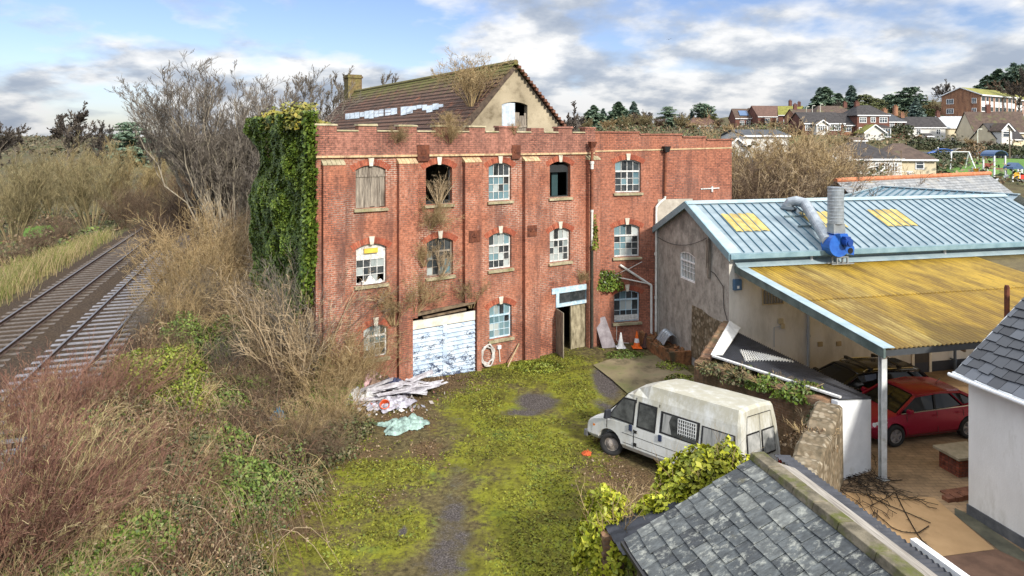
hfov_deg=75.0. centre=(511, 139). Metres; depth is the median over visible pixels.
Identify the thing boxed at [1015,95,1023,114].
flats
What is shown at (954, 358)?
downpipe
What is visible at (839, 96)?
conifer
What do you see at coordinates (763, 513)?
slate shed
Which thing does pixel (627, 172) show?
window
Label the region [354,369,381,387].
clothes
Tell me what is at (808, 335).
downpipe
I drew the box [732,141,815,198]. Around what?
thicket
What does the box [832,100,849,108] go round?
bare tree
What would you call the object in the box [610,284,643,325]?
window
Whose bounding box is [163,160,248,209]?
thicket
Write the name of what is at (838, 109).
house
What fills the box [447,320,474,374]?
garage door
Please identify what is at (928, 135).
porch
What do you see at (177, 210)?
thicket
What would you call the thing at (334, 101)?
bare tree
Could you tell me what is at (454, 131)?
buddleia
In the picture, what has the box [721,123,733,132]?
hill bush
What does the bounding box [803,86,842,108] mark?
conifer
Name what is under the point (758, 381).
wall ivy
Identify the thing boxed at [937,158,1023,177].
playground lawn
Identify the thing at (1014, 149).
hedge
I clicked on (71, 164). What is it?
willow scrub
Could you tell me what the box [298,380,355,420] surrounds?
bramble mound
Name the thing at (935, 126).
cottage
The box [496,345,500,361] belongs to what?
standpipe
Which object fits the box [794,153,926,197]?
thicket
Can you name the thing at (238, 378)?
bramble mound
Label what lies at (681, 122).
hill bush
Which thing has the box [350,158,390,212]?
boarded window
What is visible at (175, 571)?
bramble mound
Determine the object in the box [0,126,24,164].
bare tree
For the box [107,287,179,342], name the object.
thicket
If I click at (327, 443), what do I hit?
thicket
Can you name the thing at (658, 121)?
hill bush
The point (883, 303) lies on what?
canopy
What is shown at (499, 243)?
window
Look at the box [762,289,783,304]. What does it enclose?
window
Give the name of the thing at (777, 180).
thicket
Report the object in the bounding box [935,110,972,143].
cottage
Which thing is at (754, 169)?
thicket
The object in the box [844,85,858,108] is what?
fir tree
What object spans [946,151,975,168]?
swing frame
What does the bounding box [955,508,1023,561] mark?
damp gutter
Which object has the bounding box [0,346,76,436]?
red thicket
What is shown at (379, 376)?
bramble mound
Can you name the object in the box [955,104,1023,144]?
cottage
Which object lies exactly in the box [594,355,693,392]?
concrete apron
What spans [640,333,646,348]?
traffic cone
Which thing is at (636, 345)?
traffic cone
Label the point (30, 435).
red thicket
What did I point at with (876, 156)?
white bungalow
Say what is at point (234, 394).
bramble mound
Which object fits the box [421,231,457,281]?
window
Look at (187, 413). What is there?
bramble cover
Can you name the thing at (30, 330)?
railway track
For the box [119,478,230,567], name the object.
bramble mound
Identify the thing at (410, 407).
litter scraps
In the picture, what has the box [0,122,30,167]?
bare tree
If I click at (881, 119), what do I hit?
window
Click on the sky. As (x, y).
(56, 56)
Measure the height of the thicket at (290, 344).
5.422 m
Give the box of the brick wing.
[593,131,732,343]
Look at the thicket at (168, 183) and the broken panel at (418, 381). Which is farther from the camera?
the thicket at (168, 183)
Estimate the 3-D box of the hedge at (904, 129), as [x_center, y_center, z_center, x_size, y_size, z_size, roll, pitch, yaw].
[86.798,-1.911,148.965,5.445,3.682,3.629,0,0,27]
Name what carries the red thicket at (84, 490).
on the ground at (1014, 186)
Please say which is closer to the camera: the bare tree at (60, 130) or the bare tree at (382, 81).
the bare tree at (382, 81)
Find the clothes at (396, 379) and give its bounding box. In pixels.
[382,377,400,390]
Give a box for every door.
[413,325,442,377]
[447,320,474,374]
[556,308,563,357]
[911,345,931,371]
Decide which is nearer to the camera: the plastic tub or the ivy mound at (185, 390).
the ivy mound at (185, 390)
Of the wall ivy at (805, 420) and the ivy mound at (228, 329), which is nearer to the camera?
the wall ivy at (805, 420)
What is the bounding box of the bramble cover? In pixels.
[0,259,333,575]
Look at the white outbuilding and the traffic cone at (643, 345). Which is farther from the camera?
the traffic cone at (643, 345)
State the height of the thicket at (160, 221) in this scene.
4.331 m
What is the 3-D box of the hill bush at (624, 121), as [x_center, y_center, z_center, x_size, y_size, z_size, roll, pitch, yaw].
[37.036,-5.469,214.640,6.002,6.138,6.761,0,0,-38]
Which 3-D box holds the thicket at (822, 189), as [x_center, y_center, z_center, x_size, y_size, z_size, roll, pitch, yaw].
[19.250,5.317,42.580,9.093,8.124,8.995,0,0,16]
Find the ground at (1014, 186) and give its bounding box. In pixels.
[0,102,1023,575]
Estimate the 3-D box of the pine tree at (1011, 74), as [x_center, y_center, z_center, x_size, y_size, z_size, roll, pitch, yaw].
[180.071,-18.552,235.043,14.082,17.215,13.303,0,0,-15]
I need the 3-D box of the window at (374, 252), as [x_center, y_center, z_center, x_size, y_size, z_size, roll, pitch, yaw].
[-5.194,4.495,24.559,1.623,1.890,0.310,0,0,-32]
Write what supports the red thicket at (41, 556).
on the ground at (1014, 186)
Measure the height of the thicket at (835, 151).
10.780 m
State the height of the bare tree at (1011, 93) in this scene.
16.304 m
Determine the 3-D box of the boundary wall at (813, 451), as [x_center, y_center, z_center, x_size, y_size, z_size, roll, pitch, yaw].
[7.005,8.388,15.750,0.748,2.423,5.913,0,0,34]
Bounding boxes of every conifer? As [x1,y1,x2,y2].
[582,105,606,129]
[604,101,630,130]
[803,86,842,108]
[832,93,850,109]
[973,75,988,88]
[979,68,1016,90]
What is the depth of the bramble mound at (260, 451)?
18.33 m
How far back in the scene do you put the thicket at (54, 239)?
46.76 m
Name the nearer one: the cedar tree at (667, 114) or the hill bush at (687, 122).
the hill bush at (687, 122)
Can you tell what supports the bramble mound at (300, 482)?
on the ground at (1014, 186)
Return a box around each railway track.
[0,210,173,366]
[0,217,204,478]
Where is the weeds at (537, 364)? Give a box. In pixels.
[512,359,564,373]
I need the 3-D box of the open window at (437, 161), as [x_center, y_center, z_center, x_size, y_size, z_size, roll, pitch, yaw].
[-2.879,1.650,26.043,1.602,1.960,0.370,0,0,-32]
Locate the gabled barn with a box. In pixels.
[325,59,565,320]
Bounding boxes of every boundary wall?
[694,359,831,463]
[698,321,728,362]
[792,401,843,491]
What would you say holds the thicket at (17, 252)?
on the ground at (1014, 186)
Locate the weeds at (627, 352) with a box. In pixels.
[604,348,643,358]
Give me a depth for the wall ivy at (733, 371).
20.36 m
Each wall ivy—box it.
[695,358,740,377]
[715,361,760,387]
[744,370,792,393]
[769,378,826,405]
[780,417,838,452]
[795,404,813,427]
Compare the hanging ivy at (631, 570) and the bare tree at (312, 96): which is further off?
the bare tree at (312, 96)
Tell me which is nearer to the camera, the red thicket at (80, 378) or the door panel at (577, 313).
the red thicket at (80, 378)
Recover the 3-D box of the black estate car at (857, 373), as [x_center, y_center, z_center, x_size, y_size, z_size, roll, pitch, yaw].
[11.998,8.476,23.137,4.772,1.588,2.057,0,0,-11]
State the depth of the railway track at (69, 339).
26.21 m
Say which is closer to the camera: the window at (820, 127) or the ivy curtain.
the ivy curtain
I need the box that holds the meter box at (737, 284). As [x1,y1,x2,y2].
[733,279,741,290]
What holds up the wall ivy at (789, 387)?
on the boundary wall at (782, 408)
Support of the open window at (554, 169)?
in the brick mill
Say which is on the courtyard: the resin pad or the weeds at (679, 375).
the resin pad
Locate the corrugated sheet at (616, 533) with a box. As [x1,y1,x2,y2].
[604,501,678,554]
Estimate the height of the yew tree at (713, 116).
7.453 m
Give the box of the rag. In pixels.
[581,449,591,455]
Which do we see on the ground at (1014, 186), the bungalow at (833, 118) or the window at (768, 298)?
the bungalow at (833, 118)
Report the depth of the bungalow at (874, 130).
146.00 m
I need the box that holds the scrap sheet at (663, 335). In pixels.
[656,328,675,345]
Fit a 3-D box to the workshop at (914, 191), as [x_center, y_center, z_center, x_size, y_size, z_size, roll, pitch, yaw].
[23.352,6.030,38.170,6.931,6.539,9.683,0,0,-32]
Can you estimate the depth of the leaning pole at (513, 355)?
27.41 m
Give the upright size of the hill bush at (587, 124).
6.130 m
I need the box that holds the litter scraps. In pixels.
[313,391,444,419]
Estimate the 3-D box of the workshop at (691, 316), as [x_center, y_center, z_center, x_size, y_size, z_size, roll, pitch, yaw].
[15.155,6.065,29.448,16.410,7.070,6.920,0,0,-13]
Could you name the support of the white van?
on the yard at (463, 528)
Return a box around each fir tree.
[600,108,606,121]
[629,101,640,130]
[813,87,821,96]
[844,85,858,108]
[907,98,925,116]
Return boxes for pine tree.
[690,102,716,117]
[880,93,904,105]
[998,63,1023,93]
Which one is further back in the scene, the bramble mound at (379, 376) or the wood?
the wood
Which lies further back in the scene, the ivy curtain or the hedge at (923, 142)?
the hedge at (923, 142)
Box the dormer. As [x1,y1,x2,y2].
[987,123,1014,145]
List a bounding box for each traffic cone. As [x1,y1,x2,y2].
[615,333,625,348]
[631,331,641,348]
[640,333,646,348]
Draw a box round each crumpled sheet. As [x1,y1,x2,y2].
[347,386,377,403]
[363,393,416,412]
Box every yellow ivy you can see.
[568,474,653,575]
[617,486,674,518]
[641,424,763,502]
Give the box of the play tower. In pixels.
[980,150,1007,176]
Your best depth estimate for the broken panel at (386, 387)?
23.42 m
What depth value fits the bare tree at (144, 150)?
128.31 m
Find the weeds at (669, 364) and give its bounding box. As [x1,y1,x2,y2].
[655,360,689,370]
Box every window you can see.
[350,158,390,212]
[350,236,391,289]
[358,317,392,362]
[420,157,456,207]
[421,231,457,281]
[484,156,515,204]
[484,226,516,273]
[485,296,516,343]
[545,222,573,265]
[546,155,574,200]
[610,218,643,260]
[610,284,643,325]
[611,154,644,195]
[681,251,694,282]
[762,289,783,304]
[818,126,826,131]
[859,117,866,122]
[879,117,886,122]
[891,163,897,171]
[915,161,923,168]
[946,99,953,103]
[946,109,953,113]
[1003,131,1010,136]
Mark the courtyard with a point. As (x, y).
(913, 465)
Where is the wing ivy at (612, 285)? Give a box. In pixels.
[597,267,624,291]
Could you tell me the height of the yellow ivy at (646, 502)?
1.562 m
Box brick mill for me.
[267,123,600,389]
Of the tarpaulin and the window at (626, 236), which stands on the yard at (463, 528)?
the tarpaulin
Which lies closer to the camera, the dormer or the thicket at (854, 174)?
the thicket at (854, 174)
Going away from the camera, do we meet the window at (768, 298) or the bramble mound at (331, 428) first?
the bramble mound at (331, 428)
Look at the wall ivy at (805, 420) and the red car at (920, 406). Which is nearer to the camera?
the wall ivy at (805, 420)
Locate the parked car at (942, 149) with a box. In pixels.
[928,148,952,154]
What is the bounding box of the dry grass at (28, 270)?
[0,223,122,306]
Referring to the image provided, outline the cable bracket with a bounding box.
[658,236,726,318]
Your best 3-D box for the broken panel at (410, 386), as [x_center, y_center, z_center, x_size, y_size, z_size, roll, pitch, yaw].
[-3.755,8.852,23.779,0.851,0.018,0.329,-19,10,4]
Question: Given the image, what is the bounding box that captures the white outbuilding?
[947,297,1023,548]
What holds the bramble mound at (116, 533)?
on the ground at (1014, 186)
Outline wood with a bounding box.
[1,121,653,156]
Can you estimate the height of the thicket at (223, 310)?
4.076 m
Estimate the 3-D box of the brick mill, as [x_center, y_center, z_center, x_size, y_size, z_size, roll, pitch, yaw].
[-3.412,4.655,29.740,12.748,10.490,8.616,0,0,-32]
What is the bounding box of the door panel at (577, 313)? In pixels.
[569,303,585,348]
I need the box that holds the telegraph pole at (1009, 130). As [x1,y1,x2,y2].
[1007,128,1012,158]
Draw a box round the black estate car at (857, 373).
[813,353,928,398]
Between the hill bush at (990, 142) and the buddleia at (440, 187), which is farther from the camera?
the hill bush at (990, 142)
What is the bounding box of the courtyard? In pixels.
[840,370,1023,555]
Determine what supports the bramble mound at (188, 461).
on the ground at (1014, 186)
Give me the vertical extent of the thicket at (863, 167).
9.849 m
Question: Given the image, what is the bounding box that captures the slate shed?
[620,451,968,575]
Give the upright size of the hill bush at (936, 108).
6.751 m
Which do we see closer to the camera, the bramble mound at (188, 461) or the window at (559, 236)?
the bramble mound at (188, 461)
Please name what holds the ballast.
on the ground at (1014, 186)
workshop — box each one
[652,194,1023,373]
[844,186,1023,205]
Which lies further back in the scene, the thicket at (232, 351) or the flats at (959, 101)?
the flats at (959, 101)
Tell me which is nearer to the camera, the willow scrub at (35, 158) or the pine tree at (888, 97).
the willow scrub at (35, 158)
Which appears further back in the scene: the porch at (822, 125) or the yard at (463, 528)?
the porch at (822, 125)
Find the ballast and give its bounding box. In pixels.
[0,205,223,575]
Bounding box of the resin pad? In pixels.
[846,492,993,555]
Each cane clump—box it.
[0,361,97,440]
[0,380,140,484]
[0,397,195,575]
[0,411,175,510]
[0,471,168,575]
[31,463,176,551]
[60,440,158,502]
[85,506,175,575]
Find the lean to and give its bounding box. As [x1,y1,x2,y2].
[711,321,871,479]
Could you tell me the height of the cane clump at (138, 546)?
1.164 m
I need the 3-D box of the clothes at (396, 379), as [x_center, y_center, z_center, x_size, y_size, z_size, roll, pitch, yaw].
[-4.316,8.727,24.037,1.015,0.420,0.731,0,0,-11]
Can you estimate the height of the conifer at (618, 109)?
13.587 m
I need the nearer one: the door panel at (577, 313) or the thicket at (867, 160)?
the door panel at (577, 313)
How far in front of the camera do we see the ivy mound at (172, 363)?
20.72 m
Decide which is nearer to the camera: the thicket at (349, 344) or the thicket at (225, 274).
the thicket at (349, 344)
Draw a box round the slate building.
[824,171,1012,195]
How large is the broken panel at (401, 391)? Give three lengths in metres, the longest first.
1.277 x 0.230 x 0.016 m
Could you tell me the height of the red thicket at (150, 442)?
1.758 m
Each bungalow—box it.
[787,112,845,134]
[828,142,905,175]
[837,113,854,135]
[853,124,886,139]
[881,143,938,174]
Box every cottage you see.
[899,112,946,140]
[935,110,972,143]
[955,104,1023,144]
[969,123,1023,145]
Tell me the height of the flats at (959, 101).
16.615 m
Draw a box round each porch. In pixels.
[811,120,830,134]
[918,133,934,137]
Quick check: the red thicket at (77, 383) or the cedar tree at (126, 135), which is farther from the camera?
the cedar tree at (126, 135)
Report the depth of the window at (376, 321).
24.72 m
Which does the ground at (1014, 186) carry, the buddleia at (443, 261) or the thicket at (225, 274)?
the thicket at (225, 274)
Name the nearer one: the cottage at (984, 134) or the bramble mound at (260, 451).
the bramble mound at (260, 451)
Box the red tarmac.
[943,549,1023,575]
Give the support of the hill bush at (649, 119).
on the ground at (1014, 186)
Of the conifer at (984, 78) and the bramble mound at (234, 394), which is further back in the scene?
the conifer at (984, 78)
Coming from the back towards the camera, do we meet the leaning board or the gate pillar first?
the leaning board
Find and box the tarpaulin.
[375,413,429,435]
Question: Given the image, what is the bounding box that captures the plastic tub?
[380,398,389,408]
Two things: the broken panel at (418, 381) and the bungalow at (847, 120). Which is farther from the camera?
the bungalow at (847, 120)
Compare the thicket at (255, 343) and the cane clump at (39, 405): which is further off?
the thicket at (255, 343)
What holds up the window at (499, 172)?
in the brick mill
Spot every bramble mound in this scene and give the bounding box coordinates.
[40,516,151,575]
[74,499,185,575]
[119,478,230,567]
[133,430,227,511]
[139,544,222,575]
[145,297,225,369]
[145,419,233,474]
[159,407,255,470]
[173,429,300,526]
[180,381,252,425]
[187,522,280,575]
[217,359,282,406]
[229,431,286,475]
[258,452,330,498]
[262,411,313,448]
[275,425,361,472]
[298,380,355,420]
[301,417,357,448]
[325,399,377,443]
[365,370,389,381]
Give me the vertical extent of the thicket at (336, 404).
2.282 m
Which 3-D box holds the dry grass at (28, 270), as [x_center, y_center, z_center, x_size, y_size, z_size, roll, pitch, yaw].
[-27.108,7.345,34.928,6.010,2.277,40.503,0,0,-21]
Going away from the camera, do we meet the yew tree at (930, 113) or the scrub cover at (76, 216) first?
the scrub cover at (76, 216)
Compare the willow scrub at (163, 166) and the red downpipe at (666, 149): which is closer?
the red downpipe at (666, 149)
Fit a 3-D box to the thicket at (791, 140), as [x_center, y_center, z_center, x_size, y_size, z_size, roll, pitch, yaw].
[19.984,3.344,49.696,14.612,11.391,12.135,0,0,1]
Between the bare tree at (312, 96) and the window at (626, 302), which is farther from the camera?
the bare tree at (312, 96)
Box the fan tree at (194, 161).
[105,48,366,265]
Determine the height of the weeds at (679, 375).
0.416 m
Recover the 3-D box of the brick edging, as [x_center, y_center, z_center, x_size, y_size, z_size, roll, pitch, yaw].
[11.680,9.225,17.400,1.200,0.150,0.520,0,0,-13]
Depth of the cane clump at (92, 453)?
14.33 m
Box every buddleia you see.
[363,271,426,325]
[385,123,414,143]
[392,267,450,312]
[409,239,440,266]
[414,196,460,233]
[426,166,455,206]
[430,115,469,143]
[431,47,515,106]
[433,241,463,276]
[436,111,458,125]
[452,276,491,308]
[507,121,519,133]
[575,269,590,281]
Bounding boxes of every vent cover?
[817,342,822,346]
[836,341,841,345]
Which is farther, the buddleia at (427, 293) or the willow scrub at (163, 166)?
the willow scrub at (163, 166)
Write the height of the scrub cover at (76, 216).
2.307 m
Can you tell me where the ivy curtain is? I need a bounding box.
[243,101,331,336]
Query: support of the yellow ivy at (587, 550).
on the gate pillar
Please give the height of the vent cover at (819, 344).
0.180 m
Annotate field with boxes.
[23,225,53,237]
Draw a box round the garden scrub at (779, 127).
[578,121,1023,184]
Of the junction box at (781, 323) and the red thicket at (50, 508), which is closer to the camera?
the red thicket at (50, 508)
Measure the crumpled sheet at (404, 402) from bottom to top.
0.337 m
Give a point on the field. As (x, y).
(27, 231)
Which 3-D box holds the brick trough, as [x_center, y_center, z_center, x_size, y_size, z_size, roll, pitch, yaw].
[6.598,9.020,28.826,1.032,0.759,3.127,0,0,-13]
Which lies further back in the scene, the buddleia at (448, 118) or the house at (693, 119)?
the house at (693, 119)
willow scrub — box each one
[0,138,85,244]
[0,157,31,224]
[2,146,74,201]
[12,151,83,222]
[33,130,149,230]
[37,146,95,193]
[87,136,164,214]
[133,151,183,202]
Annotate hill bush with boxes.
[577,116,592,126]
[598,117,617,130]
[616,114,635,130]
[628,112,646,129]
[635,112,654,130]
[652,117,665,130]
[673,113,690,128]
[686,121,698,131]
[710,118,723,127]
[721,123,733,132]
[921,96,940,108]
[926,104,940,114]
[963,137,976,142]
[980,140,994,145]
[984,78,1023,96]
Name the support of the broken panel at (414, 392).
on the broken panel
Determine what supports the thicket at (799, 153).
on the ground at (1014, 186)
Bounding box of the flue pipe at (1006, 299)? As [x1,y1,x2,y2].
[1004,285,1009,317]
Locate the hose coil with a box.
[482,344,494,366]
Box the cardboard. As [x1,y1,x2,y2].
[361,375,398,392]
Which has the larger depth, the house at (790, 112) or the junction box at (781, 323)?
the house at (790, 112)
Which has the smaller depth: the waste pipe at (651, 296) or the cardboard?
the cardboard
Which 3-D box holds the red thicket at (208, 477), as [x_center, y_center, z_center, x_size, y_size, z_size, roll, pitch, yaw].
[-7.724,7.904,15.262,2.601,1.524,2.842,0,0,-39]
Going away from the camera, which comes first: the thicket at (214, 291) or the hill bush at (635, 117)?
the thicket at (214, 291)
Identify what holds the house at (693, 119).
on the ground at (1014, 186)
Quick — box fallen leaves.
[236,371,664,574]
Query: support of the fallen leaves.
on the yard at (463, 528)
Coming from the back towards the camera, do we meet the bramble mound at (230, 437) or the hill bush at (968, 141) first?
the hill bush at (968, 141)
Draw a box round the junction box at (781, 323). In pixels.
[774,318,784,346]
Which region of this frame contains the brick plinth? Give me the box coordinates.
[933,441,968,477]
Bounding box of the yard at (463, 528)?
[39,336,693,575]
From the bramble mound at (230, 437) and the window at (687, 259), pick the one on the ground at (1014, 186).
the bramble mound at (230, 437)
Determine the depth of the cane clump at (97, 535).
12.07 m
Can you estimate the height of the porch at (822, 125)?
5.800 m
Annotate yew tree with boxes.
[710,113,720,126]
[856,94,890,112]
[871,98,892,113]
[925,109,935,116]
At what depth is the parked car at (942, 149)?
124.40 m
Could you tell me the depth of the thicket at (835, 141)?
56.24 m
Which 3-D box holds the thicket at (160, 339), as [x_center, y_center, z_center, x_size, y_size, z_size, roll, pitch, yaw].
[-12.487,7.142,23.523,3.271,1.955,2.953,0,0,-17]
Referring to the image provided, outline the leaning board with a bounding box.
[597,316,615,347]
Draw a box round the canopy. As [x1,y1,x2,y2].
[733,247,1023,481]
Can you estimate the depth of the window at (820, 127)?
147.94 m
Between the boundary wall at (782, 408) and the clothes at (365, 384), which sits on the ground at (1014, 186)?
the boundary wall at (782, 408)
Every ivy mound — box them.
[88,336,204,415]
[147,371,227,434]
[149,327,211,389]
[194,305,257,371]
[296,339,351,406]
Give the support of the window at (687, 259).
in the workshop at (691, 316)
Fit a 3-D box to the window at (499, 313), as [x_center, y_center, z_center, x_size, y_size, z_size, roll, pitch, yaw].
[-0.490,7.380,27.499,1.559,1.840,0.310,0,0,-32]
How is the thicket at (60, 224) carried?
on the ground at (1014, 186)
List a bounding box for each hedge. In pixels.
[891,123,914,138]
[905,137,1023,154]
[925,150,968,172]
[957,143,989,161]
[981,143,1023,158]
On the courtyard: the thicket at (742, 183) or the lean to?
the lean to
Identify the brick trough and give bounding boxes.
[639,330,690,365]
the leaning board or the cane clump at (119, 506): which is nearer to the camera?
the cane clump at (119, 506)
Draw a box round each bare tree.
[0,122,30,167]
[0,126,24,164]
[46,101,101,169]
[84,119,118,179]
[135,131,168,175]
[261,72,324,115]
[292,71,343,120]
[336,65,398,100]
[564,100,586,131]
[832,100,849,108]
[931,79,954,97]
[997,67,1023,110]
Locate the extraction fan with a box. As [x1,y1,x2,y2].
[780,187,853,264]
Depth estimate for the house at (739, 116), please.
218.66 m
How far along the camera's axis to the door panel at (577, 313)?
29.61 m
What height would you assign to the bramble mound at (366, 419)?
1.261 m
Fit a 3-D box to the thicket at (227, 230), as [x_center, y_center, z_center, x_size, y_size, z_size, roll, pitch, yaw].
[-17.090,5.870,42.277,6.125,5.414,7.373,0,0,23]
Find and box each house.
[686,115,719,129]
[719,129,790,156]
[728,109,751,127]
[730,137,750,156]
[748,100,791,126]
[777,101,802,123]
[783,103,811,129]
[811,101,847,112]
[844,101,890,137]
[881,105,906,138]
[995,162,1023,181]
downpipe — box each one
[588,142,596,348]
[654,146,670,331]
[806,315,810,366]
[950,351,956,370]
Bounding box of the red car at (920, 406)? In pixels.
[861,376,968,446]
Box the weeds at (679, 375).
[664,372,693,381]
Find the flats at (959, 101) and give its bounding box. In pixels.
[939,87,1018,115]
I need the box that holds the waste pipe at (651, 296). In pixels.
[602,262,652,340]
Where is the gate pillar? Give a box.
[595,527,624,575]
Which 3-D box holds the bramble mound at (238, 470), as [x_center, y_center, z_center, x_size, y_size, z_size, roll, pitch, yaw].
[-6.873,8.379,16.396,2.924,1.709,2.931,0,0,-44]
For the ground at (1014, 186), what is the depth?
84.45 m
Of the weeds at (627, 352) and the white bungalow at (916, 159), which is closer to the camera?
the weeds at (627, 352)
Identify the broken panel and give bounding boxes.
[354,396,385,401]
[360,377,392,391]
[366,384,400,391]
[369,380,404,393]
[376,389,406,396]
[384,388,415,395]
[393,390,427,393]
[400,382,417,388]
[405,369,432,382]
[405,378,434,384]
[405,387,427,393]
[409,383,439,393]
[412,380,441,388]
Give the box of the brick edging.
[940,486,968,502]
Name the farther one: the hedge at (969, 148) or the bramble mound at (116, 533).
the hedge at (969, 148)
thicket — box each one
[0,229,42,268]
[0,328,164,431]
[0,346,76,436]
[0,362,127,438]
[0,370,119,501]
[0,378,132,524]
[0,383,179,570]
[0,410,162,575]
[0,421,144,571]
[0,430,164,562]
[1,350,110,412]
[6,216,69,257]
[10,339,164,422]
[24,405,187,477]
[35,206,87,242]
[54,333,198,419]
[72,422,225,526]
[88,179,154,229]
[104,211,247,300]
[105,176,176,219]
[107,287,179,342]
[108,318,204,360]
[113,196,189,251]
[116,394,215,457]
[116,440,236,512]
[120,182,262,296]
[121,260,233,328]
[125,178,187,223]
[131,488,259,575]
[145,168,190,204]
[147,180,200,232]
[147,212,253,306]
[148,178,248,241]
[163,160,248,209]
[163,275,273,356]
[164,252,254,331]
[174,192,252,274]
[192,334,337,411]
[193,256,275,327]
[193,270,279,361]
[196,314,260,372]
[197,385,301,440]
[204,253,381,401]
[213,279,312,379]
[233,239,399,381]
[250,389,335,455]
[252,398,366,469]
[258,307,398,406]
[280,369,370,429]
[303,306,408,389]
[345,328,413,381]
[688,108,875,195]
[712,120,879,198]
[729,117,863,180]
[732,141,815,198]
[732,145,811,199]
[732,146,833,198]
[732,156,851,199]
[732,157,819,199]
[733,137,894,197]
[742,141,890,194]
[756,128,871,171]
[760,127,939,185]
[778,160,898,198]
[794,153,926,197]
[808,141,874,174]
[814,149,917,176]
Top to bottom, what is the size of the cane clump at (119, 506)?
1.630 m
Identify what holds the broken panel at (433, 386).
on the yard at (463, 528)
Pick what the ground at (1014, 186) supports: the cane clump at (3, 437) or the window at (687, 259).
the cane clump at (3, 437)
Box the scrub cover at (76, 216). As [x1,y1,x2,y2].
[0,207,142,289]
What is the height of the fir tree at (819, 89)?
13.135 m
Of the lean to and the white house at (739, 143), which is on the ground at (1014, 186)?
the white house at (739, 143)
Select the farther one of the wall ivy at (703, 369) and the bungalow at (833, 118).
the bungalow at (833, 118)
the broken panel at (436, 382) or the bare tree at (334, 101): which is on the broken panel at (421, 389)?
the broken panel at (436, 382)
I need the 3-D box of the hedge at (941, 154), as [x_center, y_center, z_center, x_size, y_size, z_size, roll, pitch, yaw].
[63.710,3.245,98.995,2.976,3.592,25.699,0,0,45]
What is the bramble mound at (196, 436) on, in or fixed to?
on the ground at (1014, 186)
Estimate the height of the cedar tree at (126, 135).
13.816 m
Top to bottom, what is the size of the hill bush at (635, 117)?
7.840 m
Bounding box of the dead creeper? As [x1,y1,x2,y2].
[840,454,937,550]
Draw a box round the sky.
[0,0,1023,136]
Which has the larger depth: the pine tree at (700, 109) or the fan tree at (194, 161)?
the pine tree at (700, 109)
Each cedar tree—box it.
[95,122,170,176]
[655,106,680,129]
[883,86,931,113]
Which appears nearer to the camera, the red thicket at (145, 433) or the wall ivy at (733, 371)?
the red thicket at (145, 433)
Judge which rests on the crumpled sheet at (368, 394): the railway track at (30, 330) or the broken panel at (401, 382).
the broken panel at (401, 382)
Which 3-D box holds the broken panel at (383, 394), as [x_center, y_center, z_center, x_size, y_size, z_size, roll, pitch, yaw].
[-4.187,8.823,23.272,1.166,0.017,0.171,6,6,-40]
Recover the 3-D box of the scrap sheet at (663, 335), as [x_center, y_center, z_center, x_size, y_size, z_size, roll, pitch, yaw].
[6.678,8.541,28.902,0.720,0.477,1.000,0,0,-13]
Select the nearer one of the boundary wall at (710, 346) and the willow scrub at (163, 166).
the boundary wall at (710, 346)
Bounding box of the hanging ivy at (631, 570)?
[623,555,636,575]
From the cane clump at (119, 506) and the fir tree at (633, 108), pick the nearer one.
the cane clump at (119, 506)
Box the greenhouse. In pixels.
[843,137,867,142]
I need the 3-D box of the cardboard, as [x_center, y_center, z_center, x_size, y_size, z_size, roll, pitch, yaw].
[-4.742,8.808,24.202,1.496,0.502,1.152,0,0,-11]
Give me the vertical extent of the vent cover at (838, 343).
0.180 m
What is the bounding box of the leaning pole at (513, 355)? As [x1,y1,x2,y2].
[507,343,518,366]
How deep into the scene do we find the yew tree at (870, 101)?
210.61 m
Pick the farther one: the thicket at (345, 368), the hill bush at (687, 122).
the hill bush at (687, 122)
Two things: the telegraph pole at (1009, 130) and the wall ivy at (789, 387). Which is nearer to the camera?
the wall ivy at (789, 387)
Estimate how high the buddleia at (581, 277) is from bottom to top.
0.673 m
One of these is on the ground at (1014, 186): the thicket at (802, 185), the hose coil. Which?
the thicket at (802, 185)
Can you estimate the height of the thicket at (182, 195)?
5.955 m
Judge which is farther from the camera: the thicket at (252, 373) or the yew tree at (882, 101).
the yew tree at (882, 101)
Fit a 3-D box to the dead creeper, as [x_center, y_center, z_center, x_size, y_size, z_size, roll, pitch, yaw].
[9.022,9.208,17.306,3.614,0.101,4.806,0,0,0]
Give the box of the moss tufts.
[227,348,631,575]
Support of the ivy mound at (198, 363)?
on the ground at (1014, 186)
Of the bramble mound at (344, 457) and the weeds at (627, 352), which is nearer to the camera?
the bramble mound at (344, 457)
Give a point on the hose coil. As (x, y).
(484, 363)
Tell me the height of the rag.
0.161 m
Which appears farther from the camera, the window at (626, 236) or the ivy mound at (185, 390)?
the window at (626, 236)
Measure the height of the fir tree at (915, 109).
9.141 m
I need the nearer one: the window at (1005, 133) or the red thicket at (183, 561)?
the red thicket at (183, 561)
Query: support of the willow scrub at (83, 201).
on the ground at (1014, 186)
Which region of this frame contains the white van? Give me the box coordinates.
[584,379,781,468]
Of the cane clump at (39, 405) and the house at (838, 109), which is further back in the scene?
the house at (838, 109)
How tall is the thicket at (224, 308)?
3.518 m
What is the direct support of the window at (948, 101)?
in the flats at (959, 101)

